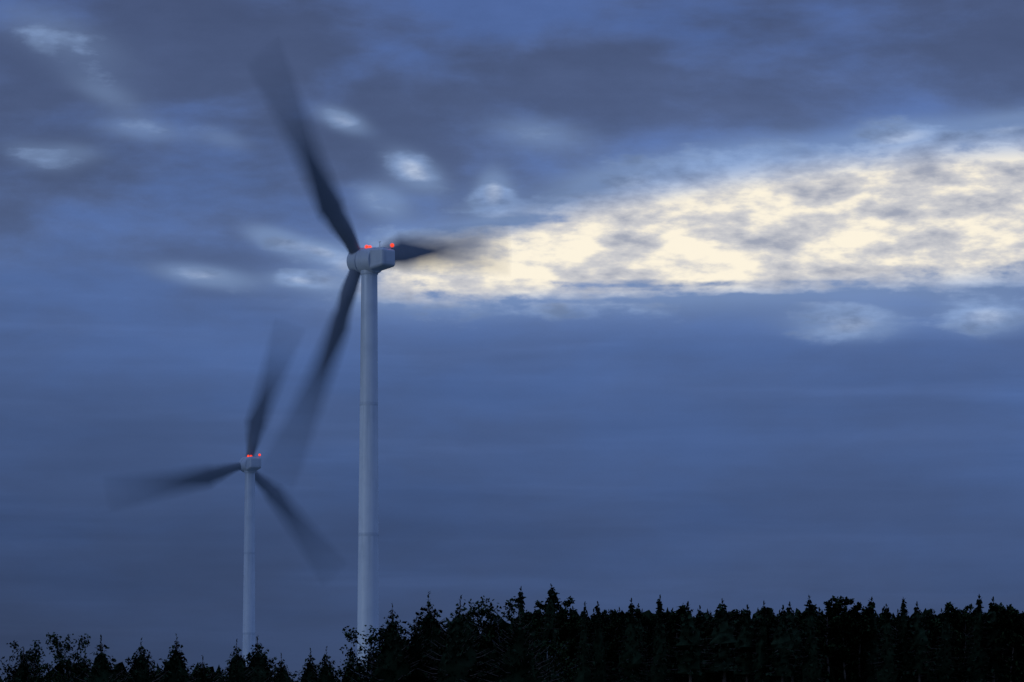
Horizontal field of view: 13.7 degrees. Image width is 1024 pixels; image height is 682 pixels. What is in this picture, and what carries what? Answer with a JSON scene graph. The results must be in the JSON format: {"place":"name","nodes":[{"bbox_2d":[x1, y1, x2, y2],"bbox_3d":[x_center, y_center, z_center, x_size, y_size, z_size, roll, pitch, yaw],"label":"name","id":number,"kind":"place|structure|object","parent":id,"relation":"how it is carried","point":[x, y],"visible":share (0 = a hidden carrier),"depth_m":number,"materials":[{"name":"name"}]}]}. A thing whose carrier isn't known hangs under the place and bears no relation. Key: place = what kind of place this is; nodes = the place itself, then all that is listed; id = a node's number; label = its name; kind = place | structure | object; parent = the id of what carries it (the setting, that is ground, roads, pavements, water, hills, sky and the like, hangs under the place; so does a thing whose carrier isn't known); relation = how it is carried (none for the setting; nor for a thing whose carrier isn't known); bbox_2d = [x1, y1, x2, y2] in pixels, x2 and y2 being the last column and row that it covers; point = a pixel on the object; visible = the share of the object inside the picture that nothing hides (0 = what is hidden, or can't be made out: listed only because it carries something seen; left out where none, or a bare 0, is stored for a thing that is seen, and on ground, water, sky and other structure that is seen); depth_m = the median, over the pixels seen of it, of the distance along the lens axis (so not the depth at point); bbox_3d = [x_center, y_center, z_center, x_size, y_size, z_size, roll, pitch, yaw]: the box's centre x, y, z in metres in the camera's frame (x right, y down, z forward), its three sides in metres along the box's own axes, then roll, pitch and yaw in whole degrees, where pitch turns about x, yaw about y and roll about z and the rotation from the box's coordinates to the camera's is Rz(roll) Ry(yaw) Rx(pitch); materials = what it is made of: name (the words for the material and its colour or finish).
{"place":"outdoors","nodes":[
{"label":"outdoors","id":0,"kind":"place"},
{"bbox_2d":[241,453,260,666],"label":"turbine","id":1,"kind":"object","parent":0,"point":[250,465],"visible":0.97,"depth_m":1288.75,"materials":[{"name":"paint"}]},
{"bbox_2d":[104,322,336,576],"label":"turbine rotor blades","id":2,"kind":"object","parent":1,"relation":"attached to","point":[278,499],"visible":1,"depth_m":1297.20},
{"bbox_2d":[355,244,394,670],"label":"turbine","id":3,"kind":"object","parent":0,"point":[371,263],"visible":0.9,"depth_m":790.91,"materials":[{"name":"paint"}]},
{"bbox_2d":[261,48,511,483],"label":"turbine rotor blades","id":4,"kind":"object","parent":3,"relation":"attached to","point":[408,251],"visible":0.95,"depth_m":791.70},
{"bbox_2d":[0,0,1023,681],"label":"sky","id":5,"kind":"structure","parent":0,"point":[750,331],"materials":[{"name":"blue"}]},
{"bbox_2d":[893,609,899,625],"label":"tree","id":6,"kind":"object","parent":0,"point":[897,617],"visible":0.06,"depth_m":649.67,"materials":[{"name":"plant"}]},
{"bbox_2d":[938,608,943,622],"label":"tree","id":7,"kind":"object","parent":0,"point":[940,616],"visible":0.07,"depth_m":635.44,"materials":[{"name":"plant"}]},
{"bbox_3d":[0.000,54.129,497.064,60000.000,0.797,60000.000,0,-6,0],"label":"ground","id":8,"kind":"structure","parent":0,"visible":0},
{"bbox_2d":[0,648,46,681],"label":"tree","id":9,"kind":"object","parent":8,"relation":"on","point":[23,671],"visible":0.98,"depth_m":252.16,"materials":[{"name":"plant"}]},
{"bbox_2d":[0,640,54,681],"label":"tree","id":10,"kind":"object","parent":8,"relation":"on","point":[33,660],"visible":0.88,"depth_m":254.27,"materials":[{"name":"plant"}]},
{"bbox_2d":[34,632,90,681],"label":"tree","id":11,"kind":"object","parent":8,"relation":"on","point":[59,656],"visible":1,"depth_m":249.84,"materials":[{"name":"plant"}]},
{"bbox_2d":[70,648,90,681],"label":"tree","id":12,"kind":"object","parent":8,"relation":"on","point":[83,666],"visible":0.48,"depth_m":256.33,"materials":[{"name":"plant"}]},
{"bbox_2d":[73,635,128,681],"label":"tree","id":13,"kind":"object","parent":8,"relation":"on","point":[101,670],"visible":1,"depth_m":243.42,"materials":[{"name":"plant"}]},
{"bbox_2d":[118,638,171,681],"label":"tree","id":14,"kind":"object","parent":8,"relation":"on","point":[141,672],"visible":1,"depth_m":244.18,"materials":[{"name":"plant"}]},
{"bbox_2d":[157,633,199,681],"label":"tree","id":15,"kind":"object","parent":8,"relation":"on","point":[175,664],"visible":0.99,"depth_m":246.35,"materials":[{"name":"plant"}]},
{"bbox_2d":[188,657,222,681],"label":"tree","id":16,"kind":"object","parent":8,"relation":"on","point":[203,675],"visible":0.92,"depth_m":254.25,"materials":[{"name":"green plant"}]},
{"bbox_2d":[218,639,255,681],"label":"tree","id":17,"kind":"object","parent":8,"relation":"on","point":[236,671],"visible":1,"depth_m":250.58,"materials":[{"name":"plant"}]},
{"bbox_2d":[227,636,290,681],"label":"tree","id":18,"kind":"object","parent":8,"relation":"on","point":[259,662],"visible":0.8,"depth_m":255.16,"materials":[{"name":"plant"}]},
{"bbox_2d":[0,618,553,681],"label":"forest","id":19,"kind":"object","parent":8,"relation":"on","point":[549,636],"visible":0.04,"depth_m":351.35,"materials":[{"name":"green wood"}]},
{"bbox_2d":[268,653,300,681],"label":"tree","id":20,"kind":"object","parent":8,"relation":"on","point":[282,674],"visible":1,"depth_m":242.34,"materials":[{"name":"green plant"}]},
{"bbox_2d":[290,648,319,681],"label":"tree","id":21,"kind":"object","parent":8,"relation":"on","point":[305,677],"visible":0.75,"depth_m":254.15,"materials":[{"name":"plant"}]},
{"bbox_2d":[306,647,352,681],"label":"tree","id":22,"kind":"object","parent":8,"relation":"on","point":[326,673],"visible":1,"depth_m":246.01,"materials":[{"name":"plant"}]},
{"bbox_2d":[334,658,366,681],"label":"tree","id":23,"kind":"object","parent":8,"relation":"on","point":[345,671],"visible":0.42,"depth_m":252.65,"materials":[{"name":"green plant"}]},
{"bbox_2d":[345,657,373,672],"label":"tree","id":24,"kind":"object","parent":8,"relation":"on","point":[361,667],"visible":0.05,"depth_m":317.49,"materials":[{"name":"plant"}]},
{"bbox_2d":[337,625,384,681],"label":"tree","id":25,"kind":"object","parent":8,"relation":"on","point":[372,637],"visible":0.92,"depth_m":249.09,"materials":[{"name":"plant"}]},
{"bbox_2d":[360,603,428,681],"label":"tree","id":26,"kind":"object","parent":8,"relation":"on","point":[391,664],"visible":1,"depth_m":247.24,"materials":[{"name":"plant"}]},
{"bbox_2d":[404,614,437,681],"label":"tree","id":27,"kind":"object","parent":8,"relation":"on","point":[415,649],"visible":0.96,"depth_m":248.30,"materials":[{"name":"plant"}]},
{"bbox_2d":[400,592,449,681],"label":"tree","id":28,"kind":"object","parent":8,"relation":"on","point":[429,623],"visible":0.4,"depth_m":251.69,"materials":[{"name":"green plant"}]},
{"bbox_2d":[413,594,497,681],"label":"tree","id":29,"kind":"object","parent":8,"relation":"on","point":[460,657],"visible":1,"depth_m":246.39,"materials":[{"name":"green plant"}]},
{"bbox_2d":[475,602,506,681],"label":"tree","id":30,"kind":"object","parent":8,"relation":"on","point":[491,648],"visible":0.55,"depth_m":250.32,"materials":[{"name":"plant"}]},
{"bbox_2d":[463,595,540,677],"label":"tree","id":31,"kind":"object","parent":8,"relation":"on","point":[482,612],"visible":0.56,"depth_m":250.28,"materials":[{"name":"green plant"}]},
{"bbox_2d":[464,602,554,678],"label":"tree","id":32,"kind":"object","parent":8,"relation":"on","point":[476,628],"visible":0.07,"depth_m":257.41,"materials":[{"name":"plant"}]},
{"bbox_2d":[458,606,564,681],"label":"tree","id":33,"kind":"object","parent":8,"relation":"on","point":[518,661],"visible":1,"depth_m":243.76,"materials":[{"name":"plant"}]},
{"bbox_2d":[507,609,531,622],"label":"tree","id":34,"kind":"object","parent":8,"relation":"on","point":[526,619],"visible":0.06,"depth_m":620.99,"materials":[{"name":"plant"}]},
{"bbox_2d":[516,586,530,628],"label":"tree","id":35,"kind":"object","parent":8,"relation":"on","point":[521,602],"visible":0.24,"depth_m":599.23,"materials":[{"name":"plant"}]},
{"bbox_2d":[535,646,555,681],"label":"tree","id":36,"kind":"object","parent":8,"relation":"on","point":[541,670],"visible":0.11,"depth_m":260.93,"materials":[{"name":"plant"}]},
{"bbox_2d":[537,583,564,669],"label":"tree","id":37,"kind":"object","parent":8,"relation":"on","point":[549,615],"visible":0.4,"depth_m":574.98,"materials":[{"name":"green plant"}]},
{"bbox_2d":[526,592,576,662],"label":"tree","id":38,"kind":"object","parent":8,"relation":"on","point":[567,603],"visible":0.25,"depth_m":598.32,"materials":[{"name":"spruce needle"},{"name":"spruce bark"}]},
{"bbox_2d":[532,639,578,681],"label":"tree","id":39,"kind":"object","parent":8,"relation":"on","point":[563,661],"visible":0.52,"depth_m":281.02,"materials":[{"name":"plant"}]},
{"bbox_2d":[543,639,568,681],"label":"tree","id":40,"kind":"object","parent":8,"relation":"on","point":[545,657],"visible":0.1,"depth_m":310.42,"materials":[{"name":"plant"}]},
{"bbox_2d":[532,645,580,681],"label":"tree","id":41,"kind":"object","parent":8,"relation":"on","point":[573,663],"visible":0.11,"depth_m":317.48,"materials":[{"name":"plant"}]},
{"bbox_2d":[538,607,576,642],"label":"tree","id":42,"kind":"object","parent":8,"relation":"on","point":[563,615],"visible":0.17,"depth_m":608.05,"materials":[{"name":"plant"}]},
{"bbox_2d":[559,606,578,675],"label":"tree","id":43,"kind":"object","parent":8,"relation":"on","point":[573,612],"visible":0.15,"depth_m":608.28,"materials":[{"name":"plant"}]},
{"bbox_2d":[556,616,592,680],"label":"tree","id":44,"kind":"object","parent":8,"relation":"on","point":[567,633],"visible":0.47,"depth_m":599.51,"materials":[{"name":"plant"}]},
{"bbox_2d":[569,602,596,681],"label":"tree","id":45,"kind":"object","parent":8,"relation":"on","point":[583,658],"visible":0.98,"depth_m":590.22,"materials":[{"name":"plant"}]},
{"bbox_2d":[589,601,613,681],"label":"tree","id":46,"kind":"object","parent":8,"relation":"on","point":[599,671],"visible":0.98,"depth_m":595.16,"materials":[{"name":"plant"}]},
{"bbox_2d":[591,609,618,636],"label":"tree","id":47,"kind":"object","parent":8,"relation":"on","point":[613,614],"visible":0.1,"depth_m":634.08,"materials":[{"name":"plant"}]},
{"bbox_2d":[614,607,622,631],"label":"tree","id":48,"kind":"object","parent":8,"relation":"on","point":[619,614],"visible":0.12,"depth_m":635.49,"materials":[{"name":"plant"}]},
{"bbox_2d":[609,598,649,681],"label":"tree","id":49,"kind":"object","parent":8,"relation":"on","point":[631,655],"visible":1,"depth_m":576.94,"materials":[{"name":"plant"}]},
{"bbox_2d":[642,594,675,681],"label":"tree","id":50,"kind":"object","parent":8,"relation":"on","point":[658,668],"visible":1,"depth_m":592.33,"materials":[{"name":"green plant"}]},
{"bbox_2d":[666,611,669,641],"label":"tree","id":51,"kind":"object","parent":8,"relation":"on","point":[668,620],"visible":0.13,"depth_m":608.26,"materials":[{"name":"green plant"}]},
{"bbox_2d":[657,603,704,681],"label":"tree","id":52,"kind":"object","parent":8,"relation":"on","point":[675,619],"visible":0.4,"depth_m":598.16,"materials":[{"name":"plant"}]},
{"bbox_2d":[665,601,715,681],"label":"tree","id":53,"kind":"object","parent":8,"relation":"on","point":[690,656],"visible":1,"depth_m":575.30,"materials":[{"name":"plant"}]},
{"bbox_2d":[692,610,714,681],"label":"tree","id":54,"kind":"object","parent":8,"relation":"on","point":[699,678],"visible":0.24,"depth_m":599.25,"materials":[{"name":"plant"}]},
{"bbox_2d":[693,620,716,681],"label":"tree","id":55,"kind":"object","parent":8,"relation":"on","point":[711,677],"visible":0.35,"depth_m":599.66,"materials":[{"name":"plant"}]},
{"bbox_2d":[704,608,709,620],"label":"tree","id":56,"kind":"object","parent":8,"relation":"on","point":[706,616],"visible":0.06,"depth_m":635.44,"materials":[{"name":"plant"}]},
{"bbox_2d":[696,605,718,681],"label":"tree","id":57,"kind":"object","parent":8,"relation":"on","point":[700,612],"visible":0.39,"depth_m":602.68,"materials":[{"name":"plant"}]},
{"bbox_2d":[707,611,716,673],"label":"tree","id":58,"kind":"object","parent":8,"relation":"on","point":[710,614],"visible":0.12,"depth_m":608.21,"materials":[{"name":"plant"}]},
{"bbox_2d":[702,598,740,681],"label":"tree","id":59,"kind":"object","parent":8,"relation":"on","point":[722,638],"visible":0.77,"depth_m":589.49,"materials":[{"name":"plant"}]},
{"bbox_2d":[703,617,743,681],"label":"tree","id":60,"kind":"object","parent":8,"relation":"on","point":[719,679],"visible":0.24,"depth_m":599.09,"materials":[{"name":"plant"}]},
{"bbox_2d":[710,611,742,681],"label":"tree","id":61,"kind":"object","parent":8,"relation":"on","point":[730,674],"visible":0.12,"depth_m":599.52,"materials":[{"name":"plant"}]},
{"bbox_2d":[722,619,745,681],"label":"tree","id":62,"kind":"object","parent":8,"relation":"on","point":[739,679],"visible":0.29,"depth_m":598.88,"materials":[{"name":"plant"}]},
{"bbox_2d":[729,609,750,618],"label":"tree","id":63,"kind":"object","parent":8,"relation":"on","point":[735,612],"visible":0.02,"depth_m":632.36,"materials":[{"name":"plant"}]},
{"bbox_2d":[724,605,765,681],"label":"tree","id":64,"kind":"object","parent":8,"relation":"on","point":[744,650],"visible":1,"depth_m":577.23,"materials":[{"name":"plant"}]},
{"bbox_2d":[495,607,1022,630],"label":"forest","id":65,"kind":"object","parent":8,"relation":"on","point":[648,613],"visible":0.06,"depth_m":704.25,"materials":[{"name":"green wood"}]},
{"bbox_2d":[744,609,773,677],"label":"tree","id":66,"kind":"object","parent":8,"relation":"on","point":[756,615],"visible":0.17,"depth_m":600.05,"materials":[{"name":"plant"}]},
{"bbox_2d":[747,601,780,681],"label":"tree","id":67,"kind":"object","parent":8,"relation":"on","point":[761,657],"visible":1,"depth_m":575.76,"materials":[{"name":"plant"}]},
{"bbox_2d":[769,614,779,627],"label":"tree","id":68,"kind":"object","parent":8,"relation":"on","point":[774,617],"visible":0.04,"depth_m":620.47,"materials":[{"name":"plant"}]},
{"bbox_2d":[761,605,804,681],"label":"tree","id":69,"kind":"object","parent":8,"relation":"on","point":[782,657],"visible":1,"depth_m":574.93,"materials":[{"name":"plant"}]},
{"bbox_2d":[785,601,804,681],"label":"tree","id":70,"kind":"object","parent":8,"relation":"on","point":[796,638],"visible":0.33,"depth_m":584.16,"materials":[{"name":"plant"}]},
{"bbox_2d":[794,595,829,681],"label":"tree","id":71,"kind":"object","parent":8,"relation":"on","point":[811,667],"visible":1,"depth_m":575.19,"materials":[{"name":"green plant"}]},
{"bbox_2d":[796,610,832,640],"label":"tree","id":72,"kind":"object","parent":8,"relation":"on","point":[799,617],"visible":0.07,"depth_m":610.03,"materials":[{"name":"green plant"}]},
{"bbox_2d":[800,595,854,681],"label":"tree","id":73,"kind":"object","parent":8,"relation":"on","point":[834,617],"visible":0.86,"depth_m":588.03,"materials":[{"name":"plant"}]},
{"bbox_2d":[815,621,865,677],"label":"tree","id":74,"kind":"object","parent":8,"relation":"on","point":[836,676],"visible":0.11,"depth_m":599.53,"materials":[{"name":"plant"}]},
{"bbox_2d":[822,602,866,681],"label":"tree","id":75,"kind":"object","parent":8,"relation":"on","point":[853,637],"visible":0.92,"depth_m":591.40,"materials":[{"name":"plant"}]},
{"bbox_2d":[834,608,856,681],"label":"tree","id":76,"kind":"object","parent":8,"relation":"on","point":[849,659],"visible":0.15,"depth_m":599.42,"materials":[{"name":"plant"}]},
{"bbox_2d":[835,603,880,681],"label":"tree","id":77,"kind":"object","parent":8,"relation":"on","point":[863,621],"visible":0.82,"depth_m":594.15,"materials":[{"name":"plant"}]},
{"bbox_2d":[852,597,882,681],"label":"tree","id":78,"kind":"object","parent":8,"relation":"on","point":[871,652],"visible":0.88,"depth_m":593.65,"materials":[{"name":"plant"}]},
{"bbox_2d":[864,604,906,681],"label":"tree","id":79,"kind":"object","parent":8,"relation":"on","point":[888,670],"visible":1,"depth_m":574.46,"materials":[{"name":"plant"}]},
{"bbox_2d":[879,607,893,645],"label":"tree","id":80,"kind":"object","parent":8,"relation":"on","point":[882,628],"visible":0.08,"depth_m":601.03,"materials":[{"name":"green plant"}]},
{"bbox_2d":[876,614,910,649],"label":"tree","id":81,"kind":"object","parent":8,"relation":"on","point":[896,637],"visible":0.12,"depth_m":608.65,"materials":[{"name":"green plant"}]},
{"bbox_2d":[892,598,918,681],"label":"tree","id":82,"kind":"object","parent":8,"relation":"on","point":[903,632],"visible":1,"depth_m":575.87,"materials":[{"name":"plant"}]},
{"bbox_2d":[903,602,941,681],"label":"tree","id":83,"kind":"object","parent":8,"relation":"on","point":[920,644],"visible":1,"depth_m":575.47,"materials":[{"name":"plant"}]},
{"bbox_2d":[915,629,935,681],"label":"tree","id":84,"kind":"object","parent":8,"relation":"on","point":[925,677],"visible":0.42,"depth_m":599.32,"materials":[{"name":"plant"}]},
{"bbox_2d":[927,609,937,681],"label":"tree","id":85,"kind":"object","parent":8,"relation":"on","point":[934,616],"visible":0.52,"depth_m":601.15,"materials":[{"name":"plant"}]},
{"bbox_2d":[929,607,961,681],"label":"tree","id":86,"kind":"object","parent":8,"relation":"on","point":[946,665],"visible":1,"depth_m":579.93,"materials":[{"name":"plant"}]},
{"bbox_2d":[942,602,987,681],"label":"tree","id":87,"kind":"object","parent":8,"relation":"on","point":[956,616],"visible":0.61,"depth_m":588.01,"materials":[{"name":"plant"}]},
{"bbox_2d":[964,614,988,674],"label":"tree","id":88,"kind":"object","parent":8,"relation":"on","point":[968,625],"visible":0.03,"depth_m":598.53,"materials":[{"name":"plant"}]},
{"bbox_2d":[957,594,998,681],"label":"tree","id":89,"kind":"object","parent":8,"relation":"on","point":[977,657],"visible":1,"depth_m":578.84,"materials":[{"name":"green plant"}]},
{"bbox_2d":[979,596,1011,681],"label":"tree","id":90,"kind":"object","parent":8,"relation":"on","point":[991,634],"visible":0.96,"depth_m":579.39,"materials":[{"name":"plant"}]},
{"bbox_2d":[989,602,1023,681],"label":"tree","id":91,"kind":"object","parent":8,"relation":"on","point":[1007,631],"visible":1,"depth_m":576.61,"materials":[{"name":"plant"}]},
{"bbox_2d":[998,644,1023,681],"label":"tree","id":92,"kind":"object","parent":8,"relation":"on","point":[1004,673],"visible":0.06,"depth_m":599.38,"materials":[{"name":"plant"}]},
{"bbox_2d":[1005,607,1023,681],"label":"tree","id":93,"kind":"object","parent":8,"relation":"on","point":[1016,620],"visible":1,"depth_m":573.83,"materials":[{"name":"plant"}]}
]}

